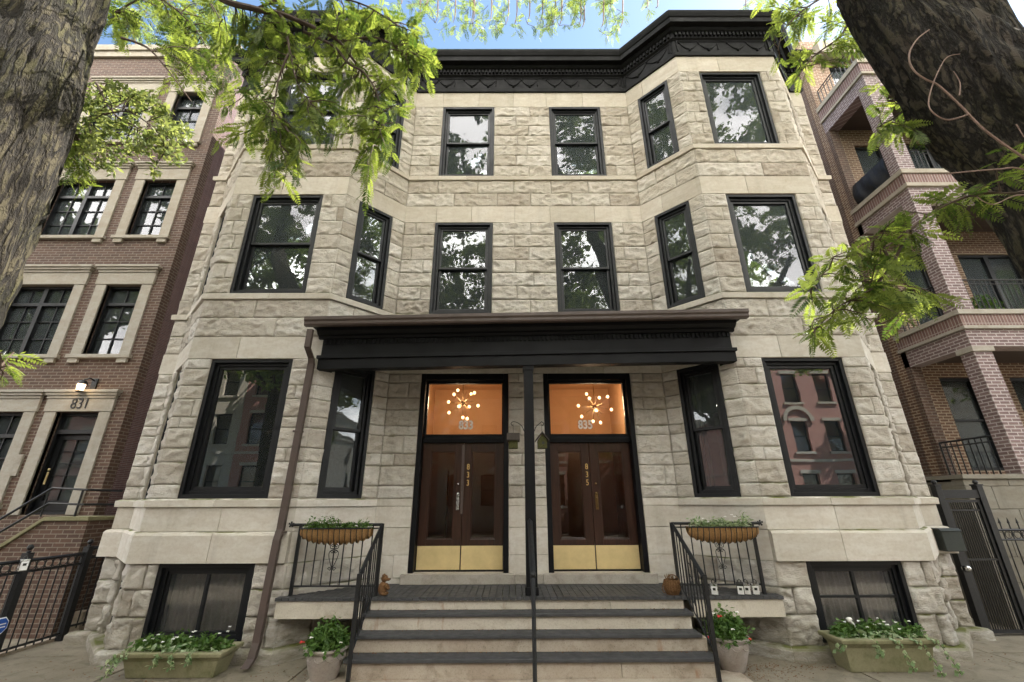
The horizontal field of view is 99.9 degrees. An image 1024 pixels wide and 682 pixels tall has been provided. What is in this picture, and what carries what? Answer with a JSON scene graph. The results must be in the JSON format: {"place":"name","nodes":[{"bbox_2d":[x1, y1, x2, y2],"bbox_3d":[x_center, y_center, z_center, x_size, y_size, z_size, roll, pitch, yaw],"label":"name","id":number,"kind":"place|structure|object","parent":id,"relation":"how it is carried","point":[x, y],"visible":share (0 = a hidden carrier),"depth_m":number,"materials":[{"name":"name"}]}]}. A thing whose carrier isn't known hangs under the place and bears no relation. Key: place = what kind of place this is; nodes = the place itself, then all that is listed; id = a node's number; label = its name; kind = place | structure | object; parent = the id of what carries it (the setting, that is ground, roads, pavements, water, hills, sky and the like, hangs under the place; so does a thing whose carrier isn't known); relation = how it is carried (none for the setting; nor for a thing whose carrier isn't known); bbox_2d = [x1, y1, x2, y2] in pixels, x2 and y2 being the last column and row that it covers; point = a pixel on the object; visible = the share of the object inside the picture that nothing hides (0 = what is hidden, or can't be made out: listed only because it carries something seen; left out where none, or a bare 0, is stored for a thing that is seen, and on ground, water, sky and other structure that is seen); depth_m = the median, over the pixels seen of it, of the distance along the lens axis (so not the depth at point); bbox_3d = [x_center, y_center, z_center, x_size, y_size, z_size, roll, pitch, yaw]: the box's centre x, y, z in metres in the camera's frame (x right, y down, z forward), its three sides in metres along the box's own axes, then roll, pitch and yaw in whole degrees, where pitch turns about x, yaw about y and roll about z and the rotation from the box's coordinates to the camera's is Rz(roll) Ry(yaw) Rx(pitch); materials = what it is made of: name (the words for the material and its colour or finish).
{"place":"outdoors","nodes":[
{"label":"outdoors","id":0,"kind":"place"},
{"bbox_2d":[0,617,1023,681],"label":"pavement","id":1,"kind":"structure","parent":0,"point":[20,666],"depth_m":5.43,"materials":[{"name":"grey concrete"}]},
{"bbox_2d":[0,610,88,656],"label":"area curb","id":2,"kind":"structure","parent":1,"relation":"on","point":[46,641],"depth_m":6.62,"materials":[{"name":"stone"}]},
{"bbox_2d":[0,539,93,652],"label":"iron fence","id":3,"kind":"object","parent":1,"relation":"on","point":[14,593],"visible":0.94,"depth_m":6.43,"materials":[{"name":"black metal"}]},
{"bbox_2d":[0,617,8,633],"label":"security sign","id":4,"kind":"object","parent":3,"relation":"attached to","point":[4,621],"visible":1,"depth_m":5.79,"materials":[{"name":"blue plastic"}]},
{"bbox_2d":[16,555,30,571],"bbox_3d":[-6.853,3.122,6.050,0.070,0.201,0.096,-12,-23,28],"label":"lockbox","id":5,"kind":"object","parent":3,"relation":"hanging from","point":[23,564],"visible":1,"depth_m":6.02,"materials":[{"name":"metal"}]},
{"bbox_2d":[0,487,122,638],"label":"brick stoop","id":6,"kind":"object","parent":1,"relation":"on","point":[54,536],"visible":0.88,"depth_m":7.22,"materials":[{"name":"brick"}]},
{"bbox_2d":[69,546,103,628],"bbox_3d":[-7.015,4.120,7.305,0.042,1.197,0.660,-3,-21,6],"label":"iron fence","id":7,"kind":"object","parent":1,"relation":"on","point":[84,622],"visible":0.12,"depth_m":7.15,"materials":[{"name":"black metal"}]},
{"bbox_2d":[96,626,243,680],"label":"stone trough","id":8,"kind":"object","parent":1,"relation":"on","point":[178,656],"visible":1,"depth_m":5.24,"materials":[{"name":"stone"}]},
{"bbox_2d":[118,0,241,43],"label":"garden tree","id":9,"kind":"object","parent":1,"relation":"on","point":[147,34],"visible":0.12,"depth_m":20.98,"materials":[{"name":"green plant"}]},
{"bbox_2d":[0,0,509,386],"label":"locust tree","id":10,"kind":"object","parent":1,"relation":"on","point":[47,49],"visible":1,"depth_m":4.21,"materials":[{"name":"green plant"}]},
{"bbox_2d":[299,612,350,681],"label":"flower pot","id":11,"kind":"object","parent":1,"relation":"on","point":[326,647],"visible":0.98,"depth_m":5.11,"materials":[{"name":"stone"}]},
{"bbox_2d":[0,608,1010,681],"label":"leaf litter","id":12,"kind":"object","parent":1,"relation":"on","point":[562,652],"visible":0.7,"depth_m":5.40,"materials":[{"name":"brown plant"}]},
{"bbox_2d":[62,10,995,668],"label":"greystone house","id":13,"kind":"structure","parent":1,"relation":"on","point":[642,226],"depth_m":7.58,"materials":[{"name":"stone"}]},
{"bbox_2d":[144,371,180,498],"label":"window","id":14,"kind":"structure","parent":13,"relation":"in","point":[167,419],"depth_m":7.48,"materials":[{"name":"paint"}]},
{"bbox_2d":[141,564,254,640],"bbox_3d":[-4.357,3.700,6.129,1.364,0.996,0.312,0,-21,0],"label":"window","id":15,"kind":"structure","parent":13,"relation":"in","point":[212,598],"depth_m":6.17,"materials":[{"name":"glass"}]},
{"bbox_2d":[201,215,224,294],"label":"window","id":16,"kind":"structure","parent":13,"relation":"in","point":[224,215],"depth_m":8.83,"materials":[{"name":"paint"}]},
{"bbox_2d":[177,359,292,498],"bbox_3d":[-4.365,1.383,6.990,1.364,2.205,0.250,0,-21,0],"label":"window","id":17,"kind":"structure","parent":13,"relation":"in","point":[232,452],"depth_m":6.93,"materials":[{"name":"glass"}]},
{"bbox_2d":[230,195,322,292],"bbox_3d":[-4.377,-1.804,8.204,1.364,2.157,0.282,0,-21,0],"label":"window","id":18,"kind":"structure","parent":13,"relation":"in","point":[274,225],"depth_m":8.25,"materials":[{"name":"glass"}]},
{"bbox_2d":[268,73,345,143],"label":"window","id":19,"kind":"structure","parent":13,"relation":"in","point":[291,90],"depth_m":9.40,"materials":[{"name":"glass"}]},
{"bbox_2d":[316,371,374,497],"bbox_3d":[-2.856,1.522,7.374,0.265,2.204,0.731,-19,-28,41],"label":"window","id":20,"kind":"structure","parent":13,"relation":"in","point":[354,490],"depth_m":7.31,"materials":[{"name":"paint"}]},
{"bbox_2d":[346,201,392,308],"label":"window","id":21,"kind":"structure","parent":13,"relation":"in","point":[381,261],"depth_m":8.57,"materials":[{"name":"paint"}]},
{"bbox_2d":[378,574,390,595],"bbox_3d":[-1.793,3.427,6.056,0.169,0.267,0.121,0,-21,0],"label":"wicker animal","id":22,"kind":"object","parent":13,"relation":"on","point":[383,587],"visible":1,"depth_m":6.02},
{"bbox_2d":[369,82,405,168],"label":"window","id":23,"kind":"structure","parent":13,"relation":"in","point":[396,135],"depth_m":9.86,"materials":[{"name":"paint"}]},
{"bbox_2d":[415,443,463,569],"bbox_3d":[-1.235,2.831,7.500,0.733,2.060,0.063,0,-21,0],"label":"door leaf","id":24,"kind":"structure","parent":13,"relation":"in","point":[432,553],"depth_m":7.35,"materials":[{"name":"brown wood"}]},
{"bbox_2d":[429,223,492,313],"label":"window","id":25,"kind":"structure","parent":13,"relation":"in","point":[440,228],"depth_m":9.06,"materials":[{"name":"paint"}]},
{"bbox_2d":[447,385,479,419],"bbox_3d":[-1.089,1.222,9.608,0.627,1.090,0.619,9,-23,-24],"label":"sputnik chandelier","id":26,"kind":"object","parent":13,"relation":"hanging from","point":[463,402],"visible":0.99,"depth_m":9.53,"materials":[{"name":"gold metal"}]},
{"bbox_2d":[439,107,494,176],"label":"window","id":27,"kind":"structure","parent":13,"relation":"in","point":[467,139],"depth_m":10.22,"materials":[{"name":"glass"}]},
{"bbox_2d":[460,443,503,569],"bbox_3d":[-0.506,2.829,7.502,0.710,2.060,0.063,0,-21,0],"label":"door leaf","id":28,"kind":"structure","parent":13,"relation":"in","point":[476,553],"depth_m":7.37,"materials":[{"name":"brown wood"}]},
{"bbox_2d":[507,421,523,448],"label":"bird house","id":29,"kind":"structure","parent":13,"relation":"attached to","point":[513,439],"depth_m":6.68,"materials":[{"name":"wood"}]},
{"bbox_2d":[534,421,548,448],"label":"bird house","id":30,"kind":"structure","parent":13,"relation":"attached to","point":[542,440],"depth_m":6.69,"materials":[{"name":"green wood"}]},
{"bbox_2d":[550,443,595,569],"bbox_3d":[1.039,2.825,7.506,0.710,2.060,0.063,0,-21,0],"label":"door leaf","id":31,"kind":"structure","parent":13,"relation":"in","point":[569,553],"depth_m":7.38,"materials":[{"name":"brown wood"}]},
{"bbox_2d":[549,107,606,175],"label":"window","id":32,"kind":"structure","parent":13,"relation":"in","point":[576,137],"depth_m":10.23,"materials":[{"name":"glass"}]},
{"bbox_2d":[554,222,619,311],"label":"window","id":33,"kind":"structure","parent":13,"relation":"in","point":[605,228],"depth_m":9.04,"materials":[{"name":"paint"}]},
{"bbox_2d":[577,387,612,423],"bbox_3d":[1.832,1.259,9.598,0.627,1.186,0.619,9,-23,-24],"label":"sputnik chandelier","id":34,"kind":"object","parent":13,"relation":"hanging from","point":[594,406],"visible":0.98,"depth_m":9.50,"materials":[{"name":"white glass"}]},
{"bbox_2d":[588,442,640,568],"bbox_3d":[1.767,2.823,7.508,0.733,2.060,0.063,0,-21,0],"label":"door leaf","id":35,"kind":"structure","parent":13,"relation":"in","point":[610,552],"depth_m":7.38,"materials":[{"name":"brown wood"}]},
{"bbox_2d":[638,80,678,168],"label":"window","id":36,"kind":"structure","parent":13,"relation":"in","point":[660,139],"depth_m":9.78,"materials":[{"name":"glass"}]},
{"bbox_2d":[662,573,680,594],"bbox_3d":[2.250,3.422,6.063,0.236,0.260,0.231,-12,-24,28],"label":"wicker basket","id":37,"kind":"object","parent":13,"relation":"on","point":[671,585],"visible":1,"depth_m":6.00,"materials":[{"name":"brown wicker"}]},
{"bbox_2d":[654,201,705,308],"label":"window","id":38,"kind":"structure","parent":13,"relation":"in","point":[683,209],"depth_m":8.58,"materials":[{"name":"paint"}]},
{"bbox_2d":[676,364,741,496],"bbox_3d":[3.423,1.519,7.428,0.731,2.204,0.380,-19,-28,41],"label":"window","id":39,"kind":"structure","parent":13,"relation":"in","point":[700,488],"depth_m":7.41,"materials":[{"name":"paint"}]},
{"bbox_2d":[710,579,718,594],"bbox_3d":[2.796,3.405,5.962,0.096,0.201,0.070,-9,-5,23],"label":"lockbox","id":40,"kind":"object","parent":13,"relation":"on","point":[714,587],"visible":1,"depth_m":5.94,"materials":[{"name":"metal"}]},
{"bbox_2d":[699,72,779,143],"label":"window","id":41,"kind":"structure","parent":13,"relation":"in","point":[738,110],"depth_m":9.39,"materials":[{"name":"glass"}]},
{"bbox_2d":[751,579,760,594],"bbox_3d":[3.371,3.403,5.963,0.096,0.201,0.070,-9,-5,23],"label":"lockbox","id":42,"kind":"object","parent":13,"relation":"on","point":[755,588],"visible":1,"depth_m":5.94,"materials":[{"name":"metal"}]},
{"bbox_2d":[725,194,821,291],"bbox_3d":[4.881,-1.836,8.209,1.364,2.157,0.241,0,-21,0],"label":"window","id":43,"kind":"structure","parent":13,"relation":"in","point":[769,232],"depth_m":8.22,"materials":[{"name":"glass"}]},
{"bbox_2d":[761,358,880,495],"bbox_3d":[4.892,1.364,7.029,1.364,2.205,0.282,0,-21,0],"label":"window","id":44,"kind":"structure","parent":13,"relation":"in","point":[824,450],"depth_m":6.96,"materials":[{"name":"glass"}]},
{"bbox_2d":[805,561,919,642],"bbox_3d":[4.901,3.675,6.152,1.364,0.996,0.312,0,-21,0],"label":"window","id":45,"kind":"structure","parent":13,"relation":"in","point":[856,590],"depth_m":6.20,"materials":[{"name":"glass"}]},
{"bbox_2d":[931,528,966,551],"bbox_3d":[7.097,3.227,7.002,0.339,0.339,0.213,0,-21,0],"label":"letter box","id":46,"kind":"object","parent":13,"relation":"attached to","point":[949,539],"visible":0.88,"depth_m":6.94,"materials":[{"name":"black metal"}]},
{"bbox_2d":[305,595,752,681],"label":"front steps","id":47,"kind":"structure","parent":1,"relation":"on","point":[386,637],"depth_m":5.39,"materials":[{"name":"stone"}]},
{"bbox_2d":[288,521,383,681],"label":"porch railing","id":48,"kind":"object","parent":47,"relation":"on","point":[378,538],"visible":0.94,"depth_m":5.99,"materials":[{"name":"metal"}]},
{"bbox_2d":[300,515,373,544],"bbox_3d":[-2.495,2.702,6.171,1.044,0.423,0.266,0,-21,0],"label":"coir basket","id":49,"kind":"object","parent":48,"relation":"attached to","point":[344,533],"visible":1,"depth_m":6.09,"materials":[{"name":"wicker"}]},
{"bbox_2d":[527,519,536,681],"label":"handrail","id":50,"kind":"object","parent":47,"relation":"on","point":[532,575],"visible":1,"depth_m":5.19,"materials":[{"name":"metal"}]},
{"bbox_2d":[669,520,766,681],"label":"porch railing","id":51,"kind":"object","parent":47,"relation":"on","point":[707,603],"visible":0.93,"depth_m":5.89,"materials":[{"name":"metal"}]},
{"bbox_2d":[685,510,758,544],"bbox_3d":[3.021,2.681,6.196,1.014,0.454,0.255,0,-21,0],"label":"coir basket","id":52,"kind":"object","parent":51,"relation":"attached to","point":[714,532],"visible":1,"depth_m":6.11,"materials":[{"name":"wicker"}]},
{"bbox_2d":[736,579,744,594],"bbox_3d":[3.159,3.404,5.963,0.096,0.201,0.070,-9,-5,23],"label":"lockbox","id":53,"kind":"object","parent":51,"relation":"hanging from","point":[740,588],"visible":1,"depth_m":5.94,"materials":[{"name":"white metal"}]},
{"bbox_2d":[743,579,751,594],"bbox_3d":[3.247,3.404,5.963,0.096,0.201,0.070,-9,-5,23],"label":"lockbox","id":54,"kind":"object","parent":51,"relation":"hanging from","point":[747,588],"visible":0.96,"depth_m":5.93,"materials":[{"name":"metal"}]},
{"bbox_2d":[702,602,755,673],"bbox_3d":[2.810,3.789,5.525,0.682,0.728,0.631,0,-21,0],"label":"flower pot","id":55,"kind":"object","parent":1,"relation":"on","point":[733,639],"visible":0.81,"depth_m":5.37,"materials":[{"name":"stone"}]},
{"bbox_2d":[510,0,1023,358],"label":"locust tree","id":56,"kind":"object","parent":1,"relation":"on","point":[949,74],"visible":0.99,"depth_m":3.84,"materials":[{"name":"green plant"}]},
{"bbox_2d":[784,8,804,41],"bbox_3d":[10.787,-4.718,15.203,5.560,23.409,2.045,3,-21,-9],"label":"garden tree","id":57,"kind":"object","parent":1,"relation":"on","point":[791,27],"visible":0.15,"depth_m":18.54,"materials":[{"name":"green plant"}]},
{"bbox_2d":[817,617,964,677],"bbox_3d":[4.718,3.857,5.454,1.452,0.575,0.612,0,-21,0],"label":"stone trough","id":58,"kind":"object","parent":1,"relation":"on","point":[884,648],"visible":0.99,"depth_m":5.36,"materials":[{"name":"stone"}]},
{"bbox_2d":[846,617,859,633],"bbox_3d":[4.405,3.701,5.558,0.135,0.240,0.055,0,-21,0],"label":"swan ornament","id":59,"kind":"object","parent":58,"relation":"in","point":[849,619],"visible":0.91,"depth_m":5.57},
{"bbox_2d":[928,480,1023,632],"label":"alley gate","id":60,"kind":"structure","parent":1,"relation":"on","point":[969,584],"depth_m":7.10,"materials":[{"name":"metal"}]},
{"bbox_2d":[998,517,1023,588],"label":"iron fence","id":61,"kind":"object","parent":1,"relation":"on","point":[1012,532],"visible":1,"depth_m":7.24,"materials":[{"name":"black metal"}]},
{"bbox_2d":[98,0,1023,49],"label":"sky","id":62,"kind":"structure","parent":0,"point":[589,36],"materials":[{"name":"blue"}]},
{"bbox_2d":[792,41,1023,628],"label":"balcony building","id":63,"kind":"structure","parent":0,"point":[957,373],"depth_m":10.27,"materials":[{"name":"brick"}]},
{"bbox_2d":[829,68,847,83],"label":"window","id":64,"kind":"structure","parent":63,"relation":"in","point":[842,69],"depth_m":14.13,"materials":[{"name":"glass"}]},
{"bbox_2d":[855,147,885,174],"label":"window","id":65,"kind":"structure","parent":63,"relation":"in","point":[867,162],"depth_m":12.90,"materials":[{"name":"glass"}]},
{"bbox_2d":[852,158,889,203],"bbox_3d":[9.617,-4.223,11.564,0.117,0.748,1.127,0,-21,0],"label":"tarpaulin","id":66,"kind":"object","parent":63,"relation":"on","point":[873,179],"visible":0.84,"depth_m":11.54,"materials":[{"name":"black fabric"}]},
{"bbox_2d":[899,255,942,324],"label":"window","id":67,"kind":"structure","parent":63,"relation":"in","point":[920,278],"depth_m":11.43,"materials":[{"name":"glass"}]},
{"bbox_2d":[906,145,941,168],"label":"window","id":68,"kind":"structure","parent":63,"relation":"in","point":[908,147],"depth_m":12.88,"materials":[{"name":"glass"}]},
{"bbox_2d":[939,378,1004,470],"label":"window","id":69,"kind":"structure","parent":63,"relation":"in","point":[969,419],"depth_m":10.12,"materials":[{"name":"glass"}]},
{"bbox_2d":[970,293,1003,308],"bbox_3d":[10.742,-0.651,9.780,0.860,1.007,0.635,0,-21,0],"label":"potted plant","id":70,"kind":"object","parent":63,"relation":"on","point":[985,302],"visible":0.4,"depth_m":9.75,"materials":[{"name":"green plant"}]},
{"bbox_2d":[957,255,1023,308],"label":"window","id":71,"kind":"structure","parent":63,"relation":"in","point":[974,266],"depth_m":11.51,"materials":[{"name":"glass"}]},
{"bbox_2d":[1010,378,1023,410],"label":"window","id":72,"kind":"structure","parent":63,"relation":"in","point":[1018,383],"depth_m":10.42,"materials":[{"name":"glass"}]},
{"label":"ground","id":73,"kind":"structure","parent":0,"visible":0},
{"bbox_2d":[0,44,243,543],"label":"brick rowhouse","id":74,"kind":"structure","parent":73,"relation":"on","point":[93,307],"depth_m":9.71,"materials":[{"name":"red brick"}]},
{"bbox_2d":[0,413,22,469],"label":"window","id":75,"kind":"structure","parent":74,"relation":"in","point":[9,422],"depth_m":8.80,"materials":[{"name":"glass"}]},
{"bbox_2d":[0,287,72,353],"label":"window","id":76,"kind":"structure","parent":74,"relation":"in","point":[32,320],"depth_m":9.65,"materials":[{"name":"glass"}]},
{"bbox_2d":[33,434,91,510],"bbox_3d":[-8.822,2.578,8.508,0.750,1.447,0.102,0,-21,0],"label":"door leaf","id":77,"kind":"structure","parent":74,"relation":"in","point":[65,464],"depth_m":8.56,"materials":[{"name":"paint"}]},
{"bbox_2d":[41,183,114,234],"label":"window","id":78,"kind":"structure","parent":74,"relation":"in","point":[68,216],"depth_m":10.67,"materials":[{"name":"glass"}]},
{"bbox_2d":[87,287,140,353],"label":"window","id":79,"kind":"structure","parent":74,"relation":"in","point":[111,328],"depth_m":9.63,"materials":[{"name":"glass"}]},
{"bbox_2d":[89,96,146,139],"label":"window","id":80,"kind":"structure","parent":74,"relation":"in","point":[119,114],"depth_m":11.76,"materials":[{"name":"glass"}]},
{"bbox_2d":[130,183,175,234],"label":"window","id":81,"kind":"structure","parent":74,"relation":"in","point":[149,219],"depth_m":10.71,"materials":[{"name":"glass"}]},
{"bbox_2d":[167,96,204,138],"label":"window","id":82,"kind":"structure","parent":74,"relation":"in","point":[188,111],"depth_m":11.83,"materials":[{"name":"glass"}]},
{"bbox_2d":[806,17,850,41],"bbox_3d":[17.237,-5.160,17.921,6.641,26.102,2.698,6,-22,-16],"label":"garden tree","id":83,"kind":"object","parent":73,"relation":"on","point":[828,35],"visible":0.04,"depth_m":21.42,"materials":[{"name":"green plant"}]}
]}

